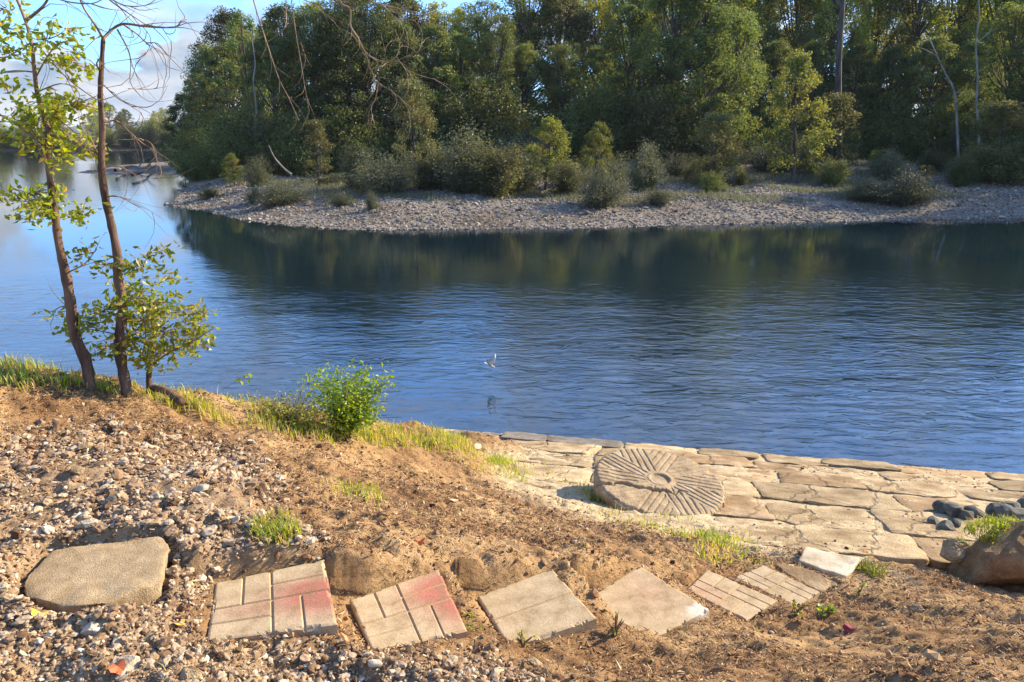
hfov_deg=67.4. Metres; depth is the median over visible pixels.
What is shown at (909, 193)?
shrub
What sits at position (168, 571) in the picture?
rock
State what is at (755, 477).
paving slab
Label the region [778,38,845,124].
tree
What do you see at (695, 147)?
bush
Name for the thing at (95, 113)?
tree
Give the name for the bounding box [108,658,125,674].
fallen leaf
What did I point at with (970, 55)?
tree
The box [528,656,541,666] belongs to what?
rock
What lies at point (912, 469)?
paving slab
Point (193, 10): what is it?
sky
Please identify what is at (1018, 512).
river stone
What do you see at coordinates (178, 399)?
fallen branch
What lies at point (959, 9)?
tree
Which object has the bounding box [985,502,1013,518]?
river stone
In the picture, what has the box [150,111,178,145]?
bush
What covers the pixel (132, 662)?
rock
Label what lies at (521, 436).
paving slab
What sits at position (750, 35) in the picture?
tree
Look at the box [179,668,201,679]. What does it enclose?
rock
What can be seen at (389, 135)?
bush
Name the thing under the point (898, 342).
river water
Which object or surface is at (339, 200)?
shrub
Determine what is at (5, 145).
bush
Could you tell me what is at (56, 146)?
bush
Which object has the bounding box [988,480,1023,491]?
paving slab
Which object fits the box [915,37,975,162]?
dead tree
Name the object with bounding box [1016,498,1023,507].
river stone
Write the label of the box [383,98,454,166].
bush
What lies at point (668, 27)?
tree
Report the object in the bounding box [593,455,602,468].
paving slab
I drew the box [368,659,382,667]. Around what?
rock
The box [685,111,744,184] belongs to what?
sapling
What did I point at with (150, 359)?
slender tree
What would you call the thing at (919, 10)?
tree
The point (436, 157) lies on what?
shrub
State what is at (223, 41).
tree
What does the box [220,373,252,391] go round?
sprig
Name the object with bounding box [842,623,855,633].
fallen leaf
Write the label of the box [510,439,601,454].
paving slab
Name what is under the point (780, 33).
tree
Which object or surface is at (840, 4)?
tall trunk
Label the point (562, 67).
tree
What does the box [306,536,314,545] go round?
rock
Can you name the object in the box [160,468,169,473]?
rock
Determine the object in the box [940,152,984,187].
shrub
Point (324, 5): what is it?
tree
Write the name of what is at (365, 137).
bush
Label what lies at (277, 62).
tree
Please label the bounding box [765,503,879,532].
paving slab
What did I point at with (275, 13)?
tree
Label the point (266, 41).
bare branch
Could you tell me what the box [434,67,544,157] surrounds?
bush
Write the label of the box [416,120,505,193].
shrub
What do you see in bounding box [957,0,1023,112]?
tree
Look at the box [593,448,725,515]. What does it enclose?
millstone
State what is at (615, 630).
weed
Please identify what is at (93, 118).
tree
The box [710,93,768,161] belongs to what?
bush
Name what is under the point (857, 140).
bush
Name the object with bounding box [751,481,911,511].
paving slab
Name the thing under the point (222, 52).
tree
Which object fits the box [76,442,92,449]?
rock
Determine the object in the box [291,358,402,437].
bush
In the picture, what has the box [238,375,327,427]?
weed
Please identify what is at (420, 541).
fallen leaf
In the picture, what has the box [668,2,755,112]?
tree
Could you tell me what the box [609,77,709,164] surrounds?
bush
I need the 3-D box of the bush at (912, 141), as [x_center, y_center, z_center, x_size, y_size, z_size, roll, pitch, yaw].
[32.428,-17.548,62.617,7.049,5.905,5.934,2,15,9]
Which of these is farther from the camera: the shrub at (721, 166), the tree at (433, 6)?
the tree at (433, 6)
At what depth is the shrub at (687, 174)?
47.45 m
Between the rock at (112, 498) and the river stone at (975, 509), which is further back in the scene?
the river stone at (975, 509)
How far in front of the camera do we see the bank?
204.02 m
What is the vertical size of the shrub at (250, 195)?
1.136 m
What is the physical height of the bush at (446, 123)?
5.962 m
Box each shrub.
[193,186,225,199]
[219,152,247,185]
[233,155,276,186]
[241,184,265,203]
[242,177,319,206]
[317,190,355,206]
[325,172,344,184]
[331,134,376,189]
[332,146,436,194]
[354,142,385,172]
[363,190,380,209]
[411,138,462,189]
[411,155,439,189]
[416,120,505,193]
[443,129,537,198]
[484,150,547,192]
[485,129,556,164]
[533,155,541,176]
[540,153,592,193]
[570,158,638,208]
[573,150,633,181]
[613,137,673,190]
[636,142,663,169]
[641,185,682,206]
[657,149,700,176]
[681,163,694,180]
[683,154,732,181]
[693,129,755,166]
[697,168,731,192]
[731,164,750,185]
[732,137,819,172]
[767,133,833,168]
[811,154,853,186]
[836,173,896,202]
[860,146,916,180]
[861,164,953,206]
[865,146,889,170]
[912,145,955,171]
[916,165,938,188]
[931,122,993,162]
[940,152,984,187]
[941,135,1023,185]
[967,108,1023,180]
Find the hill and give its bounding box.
[2,121,346,135]
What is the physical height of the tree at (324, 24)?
12.109 m
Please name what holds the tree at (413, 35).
on the gravel bar
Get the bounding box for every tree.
[0,0,137,391]
[13,107,27,130]
[52,267,220,394]
[61,0,222,397]
[83,113,98,138]
[86,108,98,131]
[104,103,119,138]
[113,113,132,138]
[118,108,140,137]
[148,110,161,131]
[149,116,157,131]
[156,92,202,175]
[157,107,172,126]
[176,43,242,144]
[176,73,237,150]
[180,42,269,152]
[183,5,283,134]
[210,7,278,140]
[211,26,286,119]
[231,26,329,174]
[242,0,327,129]
[252,28,256,149]
[257,20,308,117]
[263,5,354,172]
[274,0,373,128]
[284,13,381,172]
[314,0,434,139]
[327,0,398,125]
[355,0,458,136]
[366,18,439,164]
[386,16,424,103]
[396,22,476,154]
[414,1,472,114]
[430,0,529,116]
[430,30,494,122]
[439,5,501,109]
[463,14,523,120]
[476,0,573,114]
[478,9,568,136]
[498,40,559,144]
[515,0,615,151]
[537,0,628,121]
[540,40,587,123]
[550,0,639,110]
[569,44,625,118]
[578,0,689,99]
[586,2,680,116]
[602,0,735,158]
[616,0,693,87]
[619,0,739,155]
[643,0,764,138]
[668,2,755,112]
[678,0,781,109]
[700,7,776,153]
[718,0,805,120]
[719,0,791,146]
[745,37,811,153]
[746,0,850,129]
[767,2,866,100]
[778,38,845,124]
[783,0,886,102]
[815,43,888,157]
[825,0,926,107]
[843,0,972,125]
[850,44,931,132]
[859,0,928,106]
[885,0,992,117]
[888,32,973,157]
[901,0,1019,110]
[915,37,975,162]
[924,0,1023,108]
[924,39,1005,142]
[954,1,1023,149]
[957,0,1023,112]
[966,0,1023,109]
[975,0,994,151]
[995,49,1023,138]
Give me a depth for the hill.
1585.91 m
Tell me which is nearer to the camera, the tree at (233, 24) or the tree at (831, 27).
the tree at (233, 24)
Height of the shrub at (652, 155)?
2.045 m
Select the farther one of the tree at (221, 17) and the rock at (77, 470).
the tree at (221, 17)
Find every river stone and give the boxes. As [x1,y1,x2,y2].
[927,516,939,523]
[932,500,946,513]
[937,520,955,530]
[943,502,963,517]
[948,517,960,527]
[956,509,973,519]
[963,505,984,517]
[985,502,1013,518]
[1001,500,1021,507]
[1009,507,1023,520]
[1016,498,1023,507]
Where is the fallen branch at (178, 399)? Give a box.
[150,385,185,405]
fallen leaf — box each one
[31,608,50,616]
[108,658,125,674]
[172,619,184,624]
[415,538,424,545]
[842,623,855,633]
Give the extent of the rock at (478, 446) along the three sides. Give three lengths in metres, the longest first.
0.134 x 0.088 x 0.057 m
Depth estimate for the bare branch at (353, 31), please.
5.62 m
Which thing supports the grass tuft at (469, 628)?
on the ground at (348, 569)
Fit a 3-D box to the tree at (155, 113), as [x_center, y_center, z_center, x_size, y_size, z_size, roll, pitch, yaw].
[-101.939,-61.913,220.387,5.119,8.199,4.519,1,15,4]
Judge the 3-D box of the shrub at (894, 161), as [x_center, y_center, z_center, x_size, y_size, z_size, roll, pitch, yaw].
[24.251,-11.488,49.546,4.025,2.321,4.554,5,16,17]
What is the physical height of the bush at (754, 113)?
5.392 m
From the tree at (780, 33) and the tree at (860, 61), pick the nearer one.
the tree at (860, 61)
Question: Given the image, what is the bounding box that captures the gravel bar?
[78,151,1023,229]
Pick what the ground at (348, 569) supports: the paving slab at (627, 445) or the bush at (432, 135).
the paving slab at (627, 445)
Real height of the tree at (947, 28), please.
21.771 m
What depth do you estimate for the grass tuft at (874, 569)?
4.61 m
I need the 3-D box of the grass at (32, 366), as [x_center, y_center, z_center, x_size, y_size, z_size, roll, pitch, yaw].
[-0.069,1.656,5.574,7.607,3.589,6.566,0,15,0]
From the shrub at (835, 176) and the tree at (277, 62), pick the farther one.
the tree at (277, 62)
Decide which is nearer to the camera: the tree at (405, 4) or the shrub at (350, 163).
the shrub at (350, 163)
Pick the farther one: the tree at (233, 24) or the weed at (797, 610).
the tree at (233, 24)
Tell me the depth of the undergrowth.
42.38 m
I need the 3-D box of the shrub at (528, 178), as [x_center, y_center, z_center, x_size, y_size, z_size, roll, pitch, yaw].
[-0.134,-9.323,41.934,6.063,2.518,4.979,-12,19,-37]
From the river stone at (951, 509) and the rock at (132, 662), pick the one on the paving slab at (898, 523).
the river stone at (951, 509)
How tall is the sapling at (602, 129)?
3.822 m
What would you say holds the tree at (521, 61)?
on the gravel bar
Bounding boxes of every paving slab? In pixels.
[445,430,501,435]
[500,431,546,440]
[507,461,592,482]
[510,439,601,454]
[515,480,594,495]
[517,453,591,467]
[547,435,622,447]
[590,472,759,498]
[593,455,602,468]
[597,448,624,455]
[602,505,710,532]
[624,442,696,453]
[670,452,757,468]
[698,448,758,459]
[703,466,772,482]
[713,495,774,520]
[715,517,928,566]
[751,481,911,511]
[753,460,883,479]
[762,453,827,466]
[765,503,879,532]
[778,471,867,489]
[821,458,901,471]
[860,479,958,497]
[870,509,995,541]
[877,471,998,489]
[893,495,989,517]
[896,465,986,477]
[912,538,972,569]
[953,486,1023,501]
[985,472,1023,481]
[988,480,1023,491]
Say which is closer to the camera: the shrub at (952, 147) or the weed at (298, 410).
the weed at (298, 410)
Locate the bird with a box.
[484,354,495,367]
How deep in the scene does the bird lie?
12.46 m
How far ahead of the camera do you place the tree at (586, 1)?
86.50 m
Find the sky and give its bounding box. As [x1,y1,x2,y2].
[0,0,1016,128]
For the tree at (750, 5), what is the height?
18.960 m
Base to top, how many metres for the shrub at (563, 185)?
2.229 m
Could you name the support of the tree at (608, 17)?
on the gravel bar
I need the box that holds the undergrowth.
[232,156,1023,206]
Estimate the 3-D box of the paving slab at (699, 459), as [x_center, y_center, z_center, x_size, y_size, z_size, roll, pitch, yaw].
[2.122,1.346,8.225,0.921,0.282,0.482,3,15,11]
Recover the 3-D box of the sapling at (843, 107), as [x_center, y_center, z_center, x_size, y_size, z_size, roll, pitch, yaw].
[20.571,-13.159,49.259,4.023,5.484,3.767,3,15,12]
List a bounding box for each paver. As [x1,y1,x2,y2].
[207,560,337,641]
[350,569,466,650]
[477,569,596,644]
[599,567,708,634]
[688,570,777,621]
[735,565,819,605]
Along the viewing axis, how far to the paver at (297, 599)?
2.51 m
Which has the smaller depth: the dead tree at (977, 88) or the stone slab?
the stone slab
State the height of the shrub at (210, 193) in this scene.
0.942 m
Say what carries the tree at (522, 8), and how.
on the gravel bar
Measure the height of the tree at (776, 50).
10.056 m
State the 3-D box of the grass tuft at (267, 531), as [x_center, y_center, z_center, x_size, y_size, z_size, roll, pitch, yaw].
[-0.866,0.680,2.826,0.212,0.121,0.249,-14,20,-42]
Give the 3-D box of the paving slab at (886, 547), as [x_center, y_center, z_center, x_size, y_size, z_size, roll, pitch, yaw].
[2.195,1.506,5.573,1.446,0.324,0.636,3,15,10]
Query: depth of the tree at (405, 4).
72.80 m
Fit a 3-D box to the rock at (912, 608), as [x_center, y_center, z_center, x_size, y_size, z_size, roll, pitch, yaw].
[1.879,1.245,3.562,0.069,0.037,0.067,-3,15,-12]
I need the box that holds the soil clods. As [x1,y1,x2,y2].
[0,371,1023,681]
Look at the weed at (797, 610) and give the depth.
3.67 m
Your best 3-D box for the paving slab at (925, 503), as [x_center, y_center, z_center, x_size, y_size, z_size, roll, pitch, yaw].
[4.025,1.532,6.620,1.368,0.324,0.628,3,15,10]
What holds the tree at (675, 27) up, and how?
on the gravel bar
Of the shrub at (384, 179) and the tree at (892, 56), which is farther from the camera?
the tree at (892, 56)
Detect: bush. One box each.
[0,122,21,147]
[11,117,44,149]
[37,125,75,149]
[89,123,118,146]
[113,123,133,146]
[122,115,158,147]
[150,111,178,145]
[158,125,216,181]
[171,113,225,179]
[191,91,294,177]
[221,107,291,175]
[246,99,335,175]
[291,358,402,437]
[301,112,345,174]
[312,100,399,170]
[357,110,423,167]
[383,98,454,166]
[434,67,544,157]
[434,86,481,155]
[514,107,540,154]
[526,99,584,160]
[551,71,639,159]
[573,76,668,162]
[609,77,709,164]
[663,87,739,163]
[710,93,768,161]
[739,99,804,151]
[778,96,847,157]
[791,86,893,159]
[845,81,909,160]
[868,88,958,161]
[916,100,968,159]
[941,83,1004,144]
[955,82,1023,153]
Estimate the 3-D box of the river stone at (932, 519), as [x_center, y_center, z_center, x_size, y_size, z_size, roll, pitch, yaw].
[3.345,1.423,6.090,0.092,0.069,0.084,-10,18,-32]
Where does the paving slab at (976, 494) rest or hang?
on the ground at (348, 569)
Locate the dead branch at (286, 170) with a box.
[269,146,291,174]
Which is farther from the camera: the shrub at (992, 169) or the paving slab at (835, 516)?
the shrub at (992, 169)
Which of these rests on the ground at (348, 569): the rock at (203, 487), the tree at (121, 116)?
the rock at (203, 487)
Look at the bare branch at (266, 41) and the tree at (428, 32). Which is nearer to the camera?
the bare branch at (266, 41)
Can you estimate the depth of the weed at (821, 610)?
3.67 m
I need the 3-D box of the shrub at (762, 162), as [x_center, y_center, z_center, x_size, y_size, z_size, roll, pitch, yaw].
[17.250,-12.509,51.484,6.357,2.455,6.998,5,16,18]
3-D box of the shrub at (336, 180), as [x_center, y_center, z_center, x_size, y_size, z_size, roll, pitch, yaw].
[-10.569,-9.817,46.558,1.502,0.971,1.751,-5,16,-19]
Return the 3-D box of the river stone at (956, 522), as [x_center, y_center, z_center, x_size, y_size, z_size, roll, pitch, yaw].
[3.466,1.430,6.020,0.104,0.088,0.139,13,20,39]
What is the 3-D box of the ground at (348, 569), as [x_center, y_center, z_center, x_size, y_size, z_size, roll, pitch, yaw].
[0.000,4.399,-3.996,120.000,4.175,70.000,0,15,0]
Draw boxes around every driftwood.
[113,156,157,171]
[130,158,159,175]
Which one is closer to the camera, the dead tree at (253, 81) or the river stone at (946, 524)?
the river stone at (946, 524)
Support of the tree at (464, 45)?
on the gravel bar
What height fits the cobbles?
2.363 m
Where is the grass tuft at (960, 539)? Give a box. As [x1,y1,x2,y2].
[946,535,973,546]
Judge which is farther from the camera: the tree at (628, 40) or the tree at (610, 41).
the tree at (628, 40)
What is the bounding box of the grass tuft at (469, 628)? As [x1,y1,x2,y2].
[462,611,487,631]
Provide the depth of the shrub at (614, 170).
46.63 m
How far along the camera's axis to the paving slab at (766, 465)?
8.05 m
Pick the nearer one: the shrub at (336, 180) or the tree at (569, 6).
the shrub at (336, 180)
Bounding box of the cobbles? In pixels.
[163,160,1023,229]
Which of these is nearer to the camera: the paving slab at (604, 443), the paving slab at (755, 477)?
the paving slab at (755, 477)
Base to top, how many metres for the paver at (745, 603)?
0.125 m
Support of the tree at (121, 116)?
on the bank
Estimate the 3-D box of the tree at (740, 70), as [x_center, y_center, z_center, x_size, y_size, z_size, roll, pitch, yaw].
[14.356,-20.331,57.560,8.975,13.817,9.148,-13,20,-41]
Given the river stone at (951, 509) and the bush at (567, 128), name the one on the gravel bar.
the bush at (567, 128)
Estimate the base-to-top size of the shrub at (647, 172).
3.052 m
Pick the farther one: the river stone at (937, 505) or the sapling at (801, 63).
the sapling at (801, 63)
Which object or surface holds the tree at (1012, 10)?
on the gravel bar
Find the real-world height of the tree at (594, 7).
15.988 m
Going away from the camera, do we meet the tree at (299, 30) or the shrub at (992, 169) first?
the shrub at (992, 169)
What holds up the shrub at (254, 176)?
on the gravel bar
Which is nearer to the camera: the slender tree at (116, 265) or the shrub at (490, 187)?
the slender tree at (116, 265)
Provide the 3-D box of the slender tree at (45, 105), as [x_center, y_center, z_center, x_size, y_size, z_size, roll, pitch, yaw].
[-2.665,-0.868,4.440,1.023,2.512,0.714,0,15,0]
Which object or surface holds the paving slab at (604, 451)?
on the ground at (348, 569)
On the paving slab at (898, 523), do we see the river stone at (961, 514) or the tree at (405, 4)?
the river stone at (961, 514)
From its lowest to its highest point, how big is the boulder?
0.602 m
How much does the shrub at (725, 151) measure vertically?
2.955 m
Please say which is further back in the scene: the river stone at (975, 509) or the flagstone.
the river stone at (975, 509)
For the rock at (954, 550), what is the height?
0.128 m
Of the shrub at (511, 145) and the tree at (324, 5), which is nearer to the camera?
the shrub at (511, 145)
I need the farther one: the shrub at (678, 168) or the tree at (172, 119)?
the tree at (172, 119)
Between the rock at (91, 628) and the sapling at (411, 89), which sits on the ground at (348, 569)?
the rock at (91, 628)
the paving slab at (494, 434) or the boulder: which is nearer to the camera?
the boulder
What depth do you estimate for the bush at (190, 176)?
65.47 m
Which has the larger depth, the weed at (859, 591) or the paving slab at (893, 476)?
the paving slab at (893, 476)
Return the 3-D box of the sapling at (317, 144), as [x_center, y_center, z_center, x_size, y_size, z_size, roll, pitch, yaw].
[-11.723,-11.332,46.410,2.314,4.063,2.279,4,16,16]
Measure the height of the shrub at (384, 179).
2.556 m
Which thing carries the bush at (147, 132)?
on the bank
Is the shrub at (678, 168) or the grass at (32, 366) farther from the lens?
the shrub at (678, 168)
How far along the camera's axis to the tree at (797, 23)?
72.26 m
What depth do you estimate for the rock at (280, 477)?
4.02 m
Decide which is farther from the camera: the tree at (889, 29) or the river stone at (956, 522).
the tree at (889, 29)
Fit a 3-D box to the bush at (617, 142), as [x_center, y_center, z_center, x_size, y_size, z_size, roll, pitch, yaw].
[8.549,-16.565,57.673,7.483,6.419,7.591,-6,16,-22]
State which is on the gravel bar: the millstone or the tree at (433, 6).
the tree at (433, 6)
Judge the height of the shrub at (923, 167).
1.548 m
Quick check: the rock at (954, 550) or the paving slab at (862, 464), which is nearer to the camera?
the rock at (954, 550)
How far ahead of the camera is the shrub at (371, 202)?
36.16 m
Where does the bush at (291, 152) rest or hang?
on the gravel bar
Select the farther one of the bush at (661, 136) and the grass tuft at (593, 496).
the bush at (661, 136)
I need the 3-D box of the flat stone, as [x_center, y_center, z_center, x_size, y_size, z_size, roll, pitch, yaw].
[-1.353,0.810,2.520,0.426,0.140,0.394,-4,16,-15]
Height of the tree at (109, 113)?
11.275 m
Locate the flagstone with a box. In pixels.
[775,564,836,592]
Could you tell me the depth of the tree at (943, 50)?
61.78 m
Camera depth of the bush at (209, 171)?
63.39 m
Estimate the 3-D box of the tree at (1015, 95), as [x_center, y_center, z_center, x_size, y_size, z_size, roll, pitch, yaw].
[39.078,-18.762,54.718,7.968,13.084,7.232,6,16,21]
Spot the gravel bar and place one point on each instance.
(166, 169)
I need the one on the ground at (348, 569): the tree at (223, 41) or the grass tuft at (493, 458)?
the grass tuft at (493, 458)
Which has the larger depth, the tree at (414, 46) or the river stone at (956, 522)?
the tree at (414, 46)
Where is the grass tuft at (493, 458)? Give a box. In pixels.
[485,449,511,464]
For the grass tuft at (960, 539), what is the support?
on the ground at (348, 569)
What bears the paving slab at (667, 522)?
on the ground at (348, 569)
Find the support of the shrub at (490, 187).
on the gravel bar
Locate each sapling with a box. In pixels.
[300,119,335,185]
[390,79,438,184]
[520,116,580,190]
[576,121,618,183]
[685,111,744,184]
[751,48,841,182]
[797,91,866,174]
[953,99,1023,171]
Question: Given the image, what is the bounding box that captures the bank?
[0,136,174,150]
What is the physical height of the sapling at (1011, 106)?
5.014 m
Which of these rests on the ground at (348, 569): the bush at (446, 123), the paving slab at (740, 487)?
the paving slab at (740, 487)
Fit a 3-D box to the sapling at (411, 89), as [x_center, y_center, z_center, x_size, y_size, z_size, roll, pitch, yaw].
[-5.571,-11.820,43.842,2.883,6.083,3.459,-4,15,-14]
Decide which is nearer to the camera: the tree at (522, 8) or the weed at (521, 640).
the weed at (521, 640)
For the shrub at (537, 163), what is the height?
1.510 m
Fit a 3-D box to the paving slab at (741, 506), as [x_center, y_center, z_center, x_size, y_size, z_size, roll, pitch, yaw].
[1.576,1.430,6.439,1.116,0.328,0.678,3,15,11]
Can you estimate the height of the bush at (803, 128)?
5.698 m
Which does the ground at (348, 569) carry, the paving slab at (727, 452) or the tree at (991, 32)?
the paving slab at (727, 452)
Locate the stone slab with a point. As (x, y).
(837, 565)
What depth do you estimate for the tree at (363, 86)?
58.94 m
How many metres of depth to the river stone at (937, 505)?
6.43 m
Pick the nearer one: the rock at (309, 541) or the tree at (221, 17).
the rock at (309, 541)
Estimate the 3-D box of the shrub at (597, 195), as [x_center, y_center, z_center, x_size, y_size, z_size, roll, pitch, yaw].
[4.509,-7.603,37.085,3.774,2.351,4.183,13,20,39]
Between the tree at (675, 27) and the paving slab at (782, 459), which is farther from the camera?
the tree at (675, 27)
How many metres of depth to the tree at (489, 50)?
62.98 m
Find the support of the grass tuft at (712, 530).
on the ground at (348, 569)
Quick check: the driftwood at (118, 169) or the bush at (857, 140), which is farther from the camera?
the driftwood at (118, 169)
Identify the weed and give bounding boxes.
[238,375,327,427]
[516,629,536,646]
[603,612,623,636]
[792,599,806,615]
[815,603,836,615]
[856,582,866,595]
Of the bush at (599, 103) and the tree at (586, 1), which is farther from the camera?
the tree at (586, 1)
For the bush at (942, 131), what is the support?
on the gravel bar
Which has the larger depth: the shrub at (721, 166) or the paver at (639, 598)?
the shrub at (721, 166)
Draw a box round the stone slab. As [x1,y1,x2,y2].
[799,547,860,578]
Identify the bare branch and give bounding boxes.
[253,0,302,132]
[289,0,318,133]
[299,0,456,143]
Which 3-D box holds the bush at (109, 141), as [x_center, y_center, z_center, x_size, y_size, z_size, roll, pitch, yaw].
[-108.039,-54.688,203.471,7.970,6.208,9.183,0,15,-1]
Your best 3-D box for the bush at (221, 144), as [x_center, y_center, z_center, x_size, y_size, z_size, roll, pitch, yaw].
[-20.518,-15.739,58.939,8.256,6.675,7.806,2,15,6]
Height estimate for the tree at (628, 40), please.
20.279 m
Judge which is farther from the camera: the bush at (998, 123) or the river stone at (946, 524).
the bush at (998, 123)
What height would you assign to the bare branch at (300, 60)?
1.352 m
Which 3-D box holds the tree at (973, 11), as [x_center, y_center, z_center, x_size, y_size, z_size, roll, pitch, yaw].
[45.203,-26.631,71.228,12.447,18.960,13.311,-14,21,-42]
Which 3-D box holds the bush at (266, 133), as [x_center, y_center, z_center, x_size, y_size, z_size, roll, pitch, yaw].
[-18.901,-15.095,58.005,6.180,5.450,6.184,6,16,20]
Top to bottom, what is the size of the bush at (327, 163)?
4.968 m
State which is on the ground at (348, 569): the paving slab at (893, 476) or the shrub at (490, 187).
the paving slab at (893, 476)
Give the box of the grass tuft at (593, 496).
[584,488,605,504]
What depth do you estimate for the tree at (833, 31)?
71.47 m
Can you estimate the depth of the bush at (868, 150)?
63.74 m
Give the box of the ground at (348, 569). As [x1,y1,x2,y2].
[0,365,1023,681]
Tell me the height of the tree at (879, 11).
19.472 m
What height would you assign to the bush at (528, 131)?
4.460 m
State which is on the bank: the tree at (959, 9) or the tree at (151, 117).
the tree at (151, 117)
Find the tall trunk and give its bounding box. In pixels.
[832,0,844,163]
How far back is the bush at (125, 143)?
203.69 m
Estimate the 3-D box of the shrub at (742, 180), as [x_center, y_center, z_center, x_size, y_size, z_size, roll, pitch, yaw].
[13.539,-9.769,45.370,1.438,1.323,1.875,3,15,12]
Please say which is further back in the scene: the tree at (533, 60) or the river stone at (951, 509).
the tree at (533, 60)
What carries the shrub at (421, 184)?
on the gravel bar
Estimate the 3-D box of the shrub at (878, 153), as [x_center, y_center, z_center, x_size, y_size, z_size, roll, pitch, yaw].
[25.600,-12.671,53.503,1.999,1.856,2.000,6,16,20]
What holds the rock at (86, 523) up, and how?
on the ground at (348, 569)
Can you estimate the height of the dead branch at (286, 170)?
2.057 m
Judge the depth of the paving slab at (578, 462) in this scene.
7.84 m
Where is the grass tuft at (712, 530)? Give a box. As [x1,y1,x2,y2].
[691,521,734,540]
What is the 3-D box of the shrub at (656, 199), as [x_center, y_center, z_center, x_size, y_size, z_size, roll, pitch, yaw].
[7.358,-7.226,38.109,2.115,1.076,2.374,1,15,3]
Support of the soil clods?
on the ground at (348, 569)
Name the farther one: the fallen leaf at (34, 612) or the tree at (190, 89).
the tree at (190, 89)
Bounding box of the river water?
[0,150,1023,473]
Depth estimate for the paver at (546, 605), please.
3.01 m
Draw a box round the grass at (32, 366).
[0,350,990,669]
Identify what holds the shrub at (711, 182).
on the gravel bar
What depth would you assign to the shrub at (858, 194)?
39.53 m
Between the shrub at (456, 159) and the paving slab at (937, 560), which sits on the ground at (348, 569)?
the paving slab at (937, 560)
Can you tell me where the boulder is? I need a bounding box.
[945,512,1023,587]
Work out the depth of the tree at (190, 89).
66.91 m
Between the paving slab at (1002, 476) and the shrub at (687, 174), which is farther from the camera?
the shrub at (687, 174)
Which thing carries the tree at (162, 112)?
on the bank
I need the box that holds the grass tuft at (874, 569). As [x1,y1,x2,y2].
[858,553,895,578]
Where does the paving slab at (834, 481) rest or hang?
on the ground at (348, 569)
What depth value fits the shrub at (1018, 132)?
48.81 m
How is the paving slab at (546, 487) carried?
on the ground at (348, 569)
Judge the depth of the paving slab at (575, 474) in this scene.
7.32 m
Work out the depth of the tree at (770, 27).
73.14 m
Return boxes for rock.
[70,466,84,475]
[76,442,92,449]
[80,518,97,527]
[80,621,100,635]
[105,495,117,502]
[109,655,139,677]
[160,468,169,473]
[165,568,172,576]
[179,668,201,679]
[194,484,208,490]
[274,475,285,479]
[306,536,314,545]
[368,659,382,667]
[472,443,480,449]
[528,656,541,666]
[907,604,924,611]
[939,539,968,562]
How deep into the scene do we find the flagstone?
4.40 m
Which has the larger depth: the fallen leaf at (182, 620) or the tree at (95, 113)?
the tree at (95, 113)
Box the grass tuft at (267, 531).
[243,507,307,543]
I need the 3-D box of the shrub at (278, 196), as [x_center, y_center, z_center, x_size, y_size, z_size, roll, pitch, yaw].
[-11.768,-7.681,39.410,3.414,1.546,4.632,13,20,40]
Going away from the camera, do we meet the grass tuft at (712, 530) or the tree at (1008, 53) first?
the grass tuft at (712, 530)
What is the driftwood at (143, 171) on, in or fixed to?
on the gravel bar
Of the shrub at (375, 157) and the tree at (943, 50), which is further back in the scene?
the tree at (943, 50)
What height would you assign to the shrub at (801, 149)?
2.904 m
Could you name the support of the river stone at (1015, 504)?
on the ground at (348, 569)
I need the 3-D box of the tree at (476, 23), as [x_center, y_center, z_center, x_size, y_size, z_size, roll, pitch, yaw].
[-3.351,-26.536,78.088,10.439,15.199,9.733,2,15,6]
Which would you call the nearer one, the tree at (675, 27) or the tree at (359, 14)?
the tree at (675, 27)
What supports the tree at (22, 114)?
on the bank
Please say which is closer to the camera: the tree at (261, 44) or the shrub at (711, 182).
the shrub at (711, 182)
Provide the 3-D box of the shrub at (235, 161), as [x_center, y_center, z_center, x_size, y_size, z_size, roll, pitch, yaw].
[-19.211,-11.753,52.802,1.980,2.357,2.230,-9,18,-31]
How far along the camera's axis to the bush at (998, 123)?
57.62 m
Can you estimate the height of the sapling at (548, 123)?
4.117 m
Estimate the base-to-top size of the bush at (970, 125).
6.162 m
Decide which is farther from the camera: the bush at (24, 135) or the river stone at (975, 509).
the bush at (24, 135)
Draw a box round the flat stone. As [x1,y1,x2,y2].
[23,536,169,613]
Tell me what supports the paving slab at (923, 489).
on the ground at (348, 569)
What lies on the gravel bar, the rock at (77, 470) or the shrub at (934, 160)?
the shrub at (934, 160)
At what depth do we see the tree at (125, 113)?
218.34 m
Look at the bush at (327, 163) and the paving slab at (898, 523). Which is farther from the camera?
the bush at (327, 163)
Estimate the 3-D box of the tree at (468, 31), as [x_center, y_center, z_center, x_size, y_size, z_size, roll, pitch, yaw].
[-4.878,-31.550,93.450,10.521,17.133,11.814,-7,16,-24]
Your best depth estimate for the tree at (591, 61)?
63.83 m

